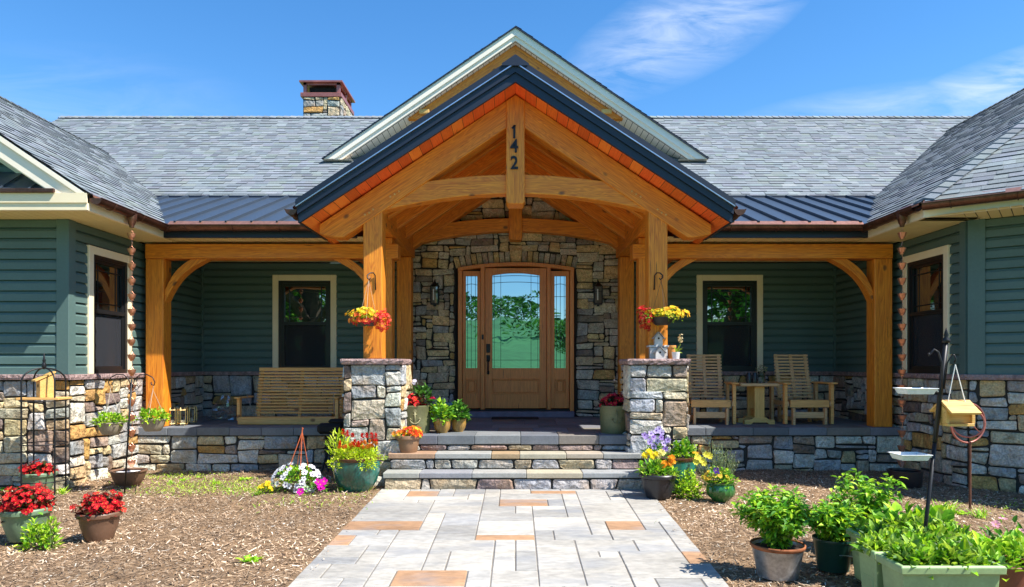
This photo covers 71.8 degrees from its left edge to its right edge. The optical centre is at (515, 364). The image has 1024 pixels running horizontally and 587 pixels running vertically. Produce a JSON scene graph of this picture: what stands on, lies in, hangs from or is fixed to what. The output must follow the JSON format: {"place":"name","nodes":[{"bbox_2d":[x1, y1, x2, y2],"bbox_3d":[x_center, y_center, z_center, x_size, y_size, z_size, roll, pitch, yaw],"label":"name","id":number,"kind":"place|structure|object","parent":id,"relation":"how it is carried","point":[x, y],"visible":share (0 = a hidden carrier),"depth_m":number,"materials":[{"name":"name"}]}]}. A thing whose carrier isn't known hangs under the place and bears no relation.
{"place":"outdoors","nodes":[
{"label":"outdoors","id":0,"kind":"place"},
{"bbox_2d":[288,488,728,586],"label":"path","id":1,"kind":"structure","parent":0,"point":[658,556],"depth_m":5.08,"materials":[{"name":"grey stone"}]},
{"bbox_2d":[383,444,643,489],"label":"front steps","id":2,"kind":"structure","parent":1,"relation":"on","point":[476,466],"depth_m":7.53,"materials":[{"name":"stone"}]},
{"bbox_2d":[392,426,422,452],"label":"potted flowers","id":3,"kind":"object","parent":2,"relation":"on","point":[407,443],"visible":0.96,"depth_m":7.57,"materials":[{"name":"orange plant"}]},
{"bbox_2d":[0,468,1023,586],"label":"mulch bed","id":4,"kind":"object","parent":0,"point":[727,579],"visible":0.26,"depth_m":5.49,"materials":[{"name":"brown wood"}]},
{"bbox_2d":[0,480,56,542],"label":"potted begonia","id":5,"kind":"object","parent":4,"relation":"on","point":[16,514],"visible":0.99,"depth_m":5.13,"materials":[{"name":"plant"}]},
{"bbox_2d":[13,517,49,551],"bbox_3d":[-3.417,1.230,5.034,0.240,0.287,0.226,0,0,0],"label":"leafy herb","id":6,"kind":"object","parent":4,"relation":"on","point":[35,529],"visible":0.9,"depth_m":5.01,"materials":[{"name":"green plant"}]},
{"bbox_2d":[17,459,58,490],"bbox_3d":[-4.796,1.120,7.103,0.351,0.341,0.376,0,0,-40],"label":"potted begonia","id":7,"kind":"object","parent":4,"relation":"on","point":[43,472],"visible":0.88,"depth_m":7.01,"materials":[{"name":"plant"}]},
{"bbox_2d":[15,353,71,495],"bbox_3d":[-4.720,0.598,7.080,0.428,1.425,0.422,0,0,0],"label":"garden obelisk","id":8,"kind":"object","parent":4,"relation":"on","point":[21,399],"visible":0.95,"depth_m":6.99,"materials":[{"name":"black metal"}]},
{"bbox_2d":[31,371,55,397],"bbox_3d":[-4.718,0.199,7.071,0.150,0.259,0.175,0,0,42],"label":"birdhouse","id":9,"kind":"object","parent":8,"relation":"on","point":[44,385],"visible":0.85,"depth_m":7.04,"materials":[{"name":"yellow wood"}]},
{"bbox_2d":[36,512,64,549],"bbox_3d":[-3.293,1.187,5.005,0.204,0.287,0.189,0,0,0],"label":"leafy herb","id":10,"kind":"object","parent":4,"relation":"on","point":[47,531],"visible":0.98,"depth_m":5.00,"materials":[{"name":"green plant"}]},
{"bbox_2d":[56,486,68,493],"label":"grass tuft","id":11,"kind":"object","parent":4,"relation":"on","point":[61,491],"visible":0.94,"depth_m":7.08,"materials":[{"name":"green plant"}]},
{"bbox_2d":[70,489,126,541],"bbox_3d":[-3.067,1.110,5.224,0.333,0.360,0.354,0,0,22],"label":"potted begonia","id":12,"kind":"object","parent":4,"relation":"on","point":[98,515],"visible":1,"depth_m":5.14,"materials":[{"name":"ceramic"}]},
{"bbox_2d":[109,467,147,486],"bbox_3d":[-4.130,1.208,7.550,0.370,0.165,0.370,0,0,0],"label":"catch bowl","id":13,"kind":"object","parent":4,"relation":"on","point":[135,475],"visible":0.93,"depth_m":7.45,"materials":[{"name":"ceramic"}]},
{"bbox_2d":[108,374,154,493],"bbox_3d":[-3.880,0.718,7.150,0.481,1.246,0.017,0,0,0],"label":"shepherd hook","id":14,"kind":"object","parent":4,"relation":"on","point":[131,387],"visible":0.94,"depth_m":7.14,"materials":[{"name":"black metal"}]},
{"bbox_2d":[88,386,130,434],"bbox_3d":[-4.090,0.460,7.157,0.353,0.493,0.355,0,0,0],"label":"hanging basket","id":15,"kind":"object","parent":14,"relation":"hanging from","point":[111,426],"visible":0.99,"depth_m":7.08,"materials":[{"name":"ceramic"}]},
{"bbox_2d":[131,386,171,431],"bbox_3d":[-3.671,0.443,7.154,0.354,0.459,0.380,0,0,0],"label":"hanging basket","id":16,"kind":"object","parent":14,"relation":"hanging from","point":[150,423],"visible":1,"depth_m":7.08,"materials":[{"name":"ceramic"}]},
{"bbox_2d":[239,477,252,480],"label":"weed","id":17,"kind":"object","parent":4,"relation":"on","point":[244,479],"visible":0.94,"depth_m":7.89,"materials":[{"name":"green plant"}]},
{"bbox_2d":[236,554,263,562],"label":"weed","id":18,"kind":"object","parent":4,"relation":"on","point":[248,558],"visible":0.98,"depth_m":4.67,"materials":[{"name":"green plant"}]},
{"bbox_2d":[257,481,273,494],"bbox_3d":[-2.499,1.231,7.082,0.162,0.137,0.153,0,0,-22],"label":"pansy","id":19,"kind":"object","parent":4,"relation":"on","point":[267,484],"visible":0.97,"depth_m":7.06,"materials":[{"name":"yellow plant"}]},
{"bbox_2d":[271,427,323,492],"bbox_3d":[-2.226,0.987,7.224,0.548,0.690,0.479,0,0,0],"label":"hanging basket","id":20,"kind":"object","parent":4,"relation":"on","point":[300,481],"visible":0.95,"depth_m":7.14,"materials":[{"name":"plant"}]},
{"bbox_2d":[296,477,328,495],"bbox_3d":[-2.005,1.235,7.058,0.305,0.226,0.199,0,0,0],"label":"petunia","id":21,"kind":"object","parent":4,"relation":"on","point":[320,484],"visible":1,"depth_m":7.01,"materials":[{"name":"pink plant"}]},
{"bbox_2d":[317,419,343,471],"bbox_3d":[-2.201,0.954,8.409,0.340,0.601,0.342,0,0,0],"label":"folding tripod","id":22,"kind":"object","parent":4,"relation":"on","point":[330,426],"visible":0.69,"depth_m":8.42,"materials":[{"name":"black metal"}]},
{"bbox_2d":[324,427,387,491],"bbox_3d":[-1.640,0.964,7.261,0.699,0.653,0.600,0,0,0],"label":"glazed planter","id":23,"kind":"object","parent":4,"relation":"on","point":[356,466],"visible":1,"depth_m":7.11,"materials":[{"name":"teal ceramic"}]},
{"bbox_2d":[5,470,1023,544],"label":"ground cover","id":24,"kind":"object","parent":4,"relation":"on","point":[212,484],"visible":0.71,"depth_m":7.32,"materials":[{"name":"green plant"}]},
{"bbox_2d":[635,448,680,499],"bbox_3d":[1.390,1.047,6.865,0.465,0.485,0.398,0,0,0],"label":"potted marigold","id":25,"kind":"object","parent":4,"relation":"on","point":[657,484],"visible":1,"depth_m":6.76,"materials":[{"name":"ceramic"}]},
{"bbox_2d":[641,426,699,492],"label":"flowers","id":26,"kind":"object","parent":4,"relation":"on","point":[684,458],"visible":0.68,"depth_m":7.12,"materials":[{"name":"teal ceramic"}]},
{"bbox_2d":[672,468,703,500],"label":"leafy herb","id":27,"kind":"object","parent":4,"relation":"on","point":[685,486],"visible":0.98,"depth_m":6.86,"materials":[{"name":"green plant"}]},
{"bbox_2d":[693,441,740,490],"bbox_3d":[2.006,1.050,7.114,0.508,0.545,0.324,0,0,0],"label":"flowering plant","id":28,"kind":"object","parent":4,"relation":"on","point":[697,458],"visible":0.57,"depth_m":7.12,"materials":[{"name":"green plant"}]},
{"bbox_2d":[701,465,740,501],"bbox_3d":[1.941,1.122,6.701,0.313,0.335,0.311,0,0,-31],"label":"potted pansy","id":29,"kind":"object","parent":4,"relation":"on","point":[722,489],"visible":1,"depth_m":6.63,"materials":[{"name":"green ceramic"}]},
{"bbox_2d":[729,483,824,581],"bbox_3d":[1.570,1.016,4.319,0.540,0.548,0.454,0,0,40],"label":"potted plant","id":30,"kind":"object","parent":4,"relation":"on","point":[778,551],"visible":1,"depth_m":4.24,"materials":[{"name":"plant"}]},
{"bbox_2d":[805,496,868,572],"bbox_3d":[2.009,1.071,4.478,0.454,0.437,0.398,0,0,0],"label":"potted pepper plant","id":31,"kind":"object","parent":4,"relation":"on","point":[833,551],"visible":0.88,"depth_m":4.39,"materials":[{"name":"green plant"}]},
{"bbox_2d":[820,468,907,523],"bbox_3d":[2.416,1.037,4.973,0.566,0.580,0.431,0,0,0],"label":"tomato plant","id":32,"kind":"object","parent":4,"relation":"on","point":[866,502],"visible":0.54,"depth_m":4.89,"materials":[{"name":"green plant"}]},
{"bbox_2d":[886,468,923,488],"bbox_3d":[4.130,1.205,7.500,0.350,0.170,0.350,0,0,0],"label":"catch basin","id":33,"kind":"object","parent":4,"relation":"on","point":[914,479],"visible":0.86,"depth_m":7.36,"materials":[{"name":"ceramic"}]},
{"bbox_2d":[850,519,960,586],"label":"planter box","id":34,"kind":"object","parent":4,"relation":"on","point":[869,545],"visible":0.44,"depth_m":3.73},
{"bbox_2d":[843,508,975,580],"bbox_3d":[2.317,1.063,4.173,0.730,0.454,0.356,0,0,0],"label":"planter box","id":35,"kind":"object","parent":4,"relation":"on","point":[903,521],"visible":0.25,"depth_m":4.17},
{"bbox_2d":[864,500,976,546],"bbox_3d":[2.628,1.166,4.655,0.980,0.552,0.547,0,0,0],"label":"bean plant","id":36,"kind":"object","parent":35,"relation":"in","point":[896,508],"visible":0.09,"depth_m":4.66,"materials":[{"name":"green plant"}]},
{"bbox_2d":[923,328,956,531],"bbox_3d":[2.375,0.556,4.000,0.222,1.531,0.044,0,0,0],"label":"feeder pole","id":37,"kind":"object","parent":4,"relation":"on","point":[946,339],"visible":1,"depth_m":3.99,"materials":[{"name":"black metal"}]},
{"bbox_2d":[888,452,932,460],"bbox_3d":[2.252,0.519,3.990,0.229,0.034,0.150,0,0,0],"label":"feeder tray","id":38,"kind":"object","parent":37,"relation":"attached to","point":[911,456],"visible":1,"depth_m":3.93,"materials":[{"name":"plastic"}]},
{"bbox_2d":[893,387,938,393],"bbox_3d":[2.288,0.149,3.990,0.239,0.034,0.150,0,0,0],"label":"feeder tray","id":39,"kind":"object","parent":37,"relation":"attached to","point":[911,390],"visible":1,"depth_m":3.93,"materials":[{"name":"plastic"}]},
{"bbox_2d":[929,364,981,425],"bbox_3d":[2.486,0.172,4.000,0.164,0.346,0.216,0,0,0],"label":"bird feeder","id":40,"kind":"object","parent":37,"relation":"hanging from","point":[964,412],"visible":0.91,"depth_m":3.96,"materials":[{"name":"yellow wood"}]},
{"bbox_2d":[949,413,969,422],"bbox_3d":[2.486,0.295,3.969,0.128,0.065,0.007,0,0,0],"label":"seed window","id":41,"kind":"structure","parent":40,"relation":"in","point":[952,418],"depth_m":3.96,"materials":[{"name":"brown wood"}]},
{"bbox_2d":[876,533,1010,586],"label":"planter box","id":42,"kind":"object","parent":4,"relation":"on","point":[914,561],"visible":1,"depth_m":3.41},
{"bbox_2d":[932,498,964,513],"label":"grass tuft","id":43,"kind":"object","parent":4,"relation":"on","point":[952,506],"visible":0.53,"depth_m":6.15,"materials":[{"name":"green plant"}]},
{"bbox_2d":[952,510,969,514],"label":"weed","id":44,"kind":"object","parent":4,"relation":"on","point":[962,513],"visible":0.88,"depth_m":6.07,"materials":[{"name":"green plant"}]},
{"bbox_2d":[950,403,985,509],"bbox_3d":[4.019,0.829,6.280,0.356,0.983,0.105,0,0,5],"label":"copper spinner","id":45,"kind":"object","parent":4,"relation":"on","point":[980,433],"visible":0.67,"depth_m":6.27,"materials":[{"name":"brown metal"}]},
{"bbox_2d":[967,506,991,518],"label":"grass tuft","id":46,"kind":"object","parent":4,"relation":"on","point":[978,515],"visible":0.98,"depth_m":5.92,"materials":[{"name":"green plant"}]},
{"bbox_2d":[959,528,1023,586],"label":"potted seedling","id":47,"kind":"object","parent":4,"relation":"on","point":[1007,544],"visible":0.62,"depth_m":3.56,"materials":[{"name":"plant"}]},
{"bbox_2d":[978,515,1023,558],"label":"impatiens","id":48,"kind":"object","parent":4,"relation":"on","point":[999,531],"visible":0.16,"depth_m":4.29,"materials":[{"name":"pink plant"}]},
{"bbox_2d":[0,0,1023,121],"label":"sky","id":49,"kind":"structure","parent":0,"point":[58,58],"materials":[{"name":"blue"}]},
{"label":"ground","id":50,"kind":"structure","parent":0,"visible":0},
{"bbox_2d":[0,25,1023,493],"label":"house","id":51,"kind":"structure","parent":50,"relation":"on","point":[516,193],"depth_m":8.80,"materials":[{"name":"wood"}]},
{"bbox_2d":[85,245,131,373],"bbox_3d":[-4.702,-0.603,8.165,0.087,1.415,0.870,0,0,0],"label":"window","id":52,"kind":"structure","parent":51,"relation":"in","point":[108,317],"depth_m":8.16,"materials":[{"name":"white glass"}]},
{"bbox_2d":[126,210,136,466],"bbox_3d":[-4.135,-0.275,7.620,0.110,2.760,0.110,0,0,0],"label":"rain chain","id":53,"kind":"object","parent":51,"relation":"hanging from","point":[131,220],"visible":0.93,"depth_m":7.60,"materials":[{"name":"orange metal"}]},
{"bbox_2d":[169,407,177,425],"bbox_3d":[-4.370,0.661,9.000,0.118,0.229,0.132,0,0,0],"label":"candle lantern","id":54,"kind":"object","parent":51,"relation":"on","point":[173,419],"visible":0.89,"depth_m":8.96,"materials":[{"name":"gold metal"}]},
{"bbox_2d":[177,407,187,425],"bbox_3d":[-4.239,0.661,9.000,0.118,0.229,0.132,0,0,0],"label":"candle lantern","id":55,"kind":"object","parent":51,"relation":"on","point":[182,416],"visible":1,"depth_m":8.96,"materials":[{"name":"beige metal"}]},
{"bbox_2d":[186,406,196,422],"bbox_3d":[-4.259,0.661,9.300,0.118,0.229,0.132,0,0,0],"label":"candle lantern","id":56,"kind":"object","parent":51,"relation":"on","point":[192,414],"visible":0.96,"depth_m":9.26,"materials":[{"name":"gold metal"}]},
{"bbox_2d":[234,368,343,423],"bbox_3d":[-2.945,0.408,9.393,1.350,0.730,0.627,0,0,0],"label":"porch swing","id":57,"kind":"object","parent":51,"relation":"on","point":[260,419],"visible":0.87,"depth_m":9.56,"materials":[{"name":"brown wood"}]},
{"bbox_2d":[272,275,336,367],"bbox_3d":[-3.153,-0.617,10.601,0.955,1.445,0.087,0,0,0],"label":"window","id":58,"kind":"structure","parent":51,"relation":"in","point":[304,307],"depth_m":10.60,"materials":[{"name":"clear glass"}]},
{"bbox_2d":[367,272,375,289],"bbox_3d":[-1.573,-0.913,7.719,0.056,0.192,0.126,0,0,19],"label":"plant hook","id":59,"kind":"object","parent":51,"relation":"attached to","point":[370,278],"visible":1,"depth_m":7.74,"materials":[{"name":"black metal"}]},
{"bbox_2d":[345,277,391,332],"bbox_3d":[-1.587,-0.650,7.614,0.477,0.618,0.356,0,0,32],"label":"hanging basket","id":60,"kind":"object","parent":59,"relation":"hanging from","point":[373,319],"visible":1,"depth_m":7.55,"materials":[{"name":"ceramic"}]},
{"bbox_2d":[405,379,435,433],"bbox_3d":[-1.118,0.472,8.065,0.466,0.612,0.405,0,0,0],"label":"anchor planter","id":61,"kind":"object","parent":51,"relation":"on","point":[417,410],"visible":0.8,"depth_m":7.95,"materials":[{"name":"green ceramic"}]},
{"bbox_2d":[429,280,439,306],"bbox_3d":[-1.191,-1.059,10.459,0.156,0.406,0.192,0,0,0],"label":"wall lantern","id":62,"kind":"object","parent":51,"relation":"attached to","point":[434,286],"depth_m":10.39,"materials":[{"name":"black metal"}]},
{"bbox_2d":[429,397,455,432],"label":"potted plant","id":63,"kind":"object","parent":51,"relation":"on","point":[442,424],"visible":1,"depth_m":7.99,"materials":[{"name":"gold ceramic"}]},
{"bbox_2d":[447,398,471,431],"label":"potted plant","id":64,"kind":"object","parent":51,"relation":"on","point":[458,424],"visible":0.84,"depth_m":8.11,"materials":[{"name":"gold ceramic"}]},
{"bbox_2d":[485,268,545,407],"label":"front door","id":65,"kind":"structure","parent":51,"relation":"in","point":[515,298],"depth_m":10.53,"materials":[{"name":"brown wood"}]},
{"bbox_2d":[593,279,602,306],"bbox_3d":[1.220,-1.059,10.459,0.156,0.406,0.192,0,0,0],"label":"wall lantern","id":66,"kind":"object","parent":51,"relation":"attached to","point":[598,293],"depth_m":10.39,"materials":[{"name":"black metal"}]},
{"bbox_2d":[595,378,625,433],"bbox_3d":[1.137,0.460,8.059,0.403,0.637,0.395,0,0,31],"label":"potted plant","id":67,"kind":"object","parent":51,"relation":"on","point":[612,418],"visible":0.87,"depth_m":7.92,"materials":[{"name":"green ceramic"}]},
{"bbox_2d":[646,332,668,358],"bbox_3d":[1.563,-0.208,7.742,0.220,0.296,0.195,0,0,0],"label":"birdhouse","id":68,"kind":"object","parent":51,"relation":"on","point":[658,349],"visible":1,"depth_m":7.71,"materials":[{"name":"white wood"}]},
{"bbox_2d":[654,272,662,289],"bbox_3d":[1.564,-0.913,7.719,0.057,0.191,0.126,0,0,-19],"label":"plant hook","id":69,"kind":"object","parent":51,"relation":"attached to","point":[659,278],"visible":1,"depth_m":7.75,"materials":[{"name":"black metal"}]},
{"bbox_2d":[637,276,689,331],"bbox_3d":[1.592,-0.656,7.624,0.579,0.607,0.334,0,0,0],"label":"hanging basket","id":70,"kind":"object","parent":69,"relation":"hanging from","point":[655,319],"visible":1,"depth_m":7.56,"materials":[{"name":"plant"}]},
{"bbox_2d":[667,345,675,358],"bbox_3d":[1.723,-0.135,7.800,0.100,0.150,0.100,0,0,0],"label":"flower pot","id":71,"kind":"object","parent":51,"relation":"on","point":[671,349],"visible":0.66,"depth_m":7.76,"materials":[{"name":"ceramic"}]},
{"bbox_2d":[672,334,682,358],"bbox_3d":[1.760,-0.197,7.680,0.125,0.274,0.081,0,0,0],"label":"potted orchid","id":72,"kind":"object","parent":51,"relation":"on","point":[676,355],"visible":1,"depth_m":7.67,"materials":[{"name":"ceramic"}]},
{"bbox_2d":[687,354,738,424],"bbox_3d":[2.567,0.320,9.457,0.690,0.921,0.720,0,0,7],"label":"glider chair","id":73,"kind":"object","parent":51,"relation":"on","point":[727,403],"visible":0.78,"depth_m":9.61,"materials":[{"name":"brown wood"}]},
{"bbox_2d":[696,275,762,370],"bbox_3d":[3.205,-0.617,10.601,0.990,1.445,0.087,0,0,0],"label":"window","id":74,"kind":"structure","parent":51,"relation":"in","point":[729,314],"depth_m":10.61,"materials":[{"name":"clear glass"}]},
{"bbox_2d":[730,382,778,423],"bbox_3d":[3.165,0.512,9.385,0.500,0.534,0.470,0,0,0],"label":"side table","id":75,"kind":"object","parent":51,"relation":"on","point":[755,402],"visible":0.96,"depth_m":9.22,"materials":[{"name":"brown wood"}]},
{"bbox_2d":[746,373,751,382],"bbox_3d":[3.072,0.176,9.300,0.070,0.135,0.070,0,0,0],"label":"candle jar","id":76,"kind":"object","parent":75,"relation":"on","point":[748,377],"visible":0.92,"depth_m":9.28,"materials":[{"name":"glass"}]},
{"bbox_2d":[752,373,757,382],"bbox_3d":[3.149,0.176,9.300,0.070,0.135,0.070,0,0,0],"label":"candle jar","id":77,"kind":"object","parent":75,"relation":"on","point":[754,377],"visible":0.91,"depth_m":9.28,"materials":[{"name":"glass"}]},
{"bbox_2d":[756,364,767,382],"bbox_3d":[3.258,0.121,9.350,0.184,0.247,0.141,0,0,0],"label":"glass vase","id":78,"kind":"object","parent":75,"relation":"on","point":[761,377],"visible":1,"depth_m":9.31,"materials":[{"name":"white"}]},
{"bbox_2d":[767,354,837,424],"bbox_3d":[3.800,0.320,9.440,0.690,0.921,0.720,0,0,0],"label":"glider chair","id":79,"kind":"object","parent":51,"relation":"on","point":[815,403],"visible":0.97,"depth_m":9.60,"materials":[{"name":"brown wood"}]},
{"bbox_2d":[896,209,906,467],"bbox_3d":[4.145,-0.275,7.580,0.110,2.760,0.110,0,0,0],"label":"rain chain","id":80,"kind":"object","parent":51,"relation":"hanging from","point":[901,219],"visible":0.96,"depth_m":7.56,"materials":[{"name":"orange metal"}]},
{"bbox_2d":[902,245,951,373],"bbox_3d":[4.801,-0.607,8.240,0.087,1.425,0.920,0,0,0],"label":"window","id":81,"kind":"structure","parent":51,"relation":"in","point":[927,285],"depth_m":8.27,"materials":[{"name":"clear glass"}]}
]}

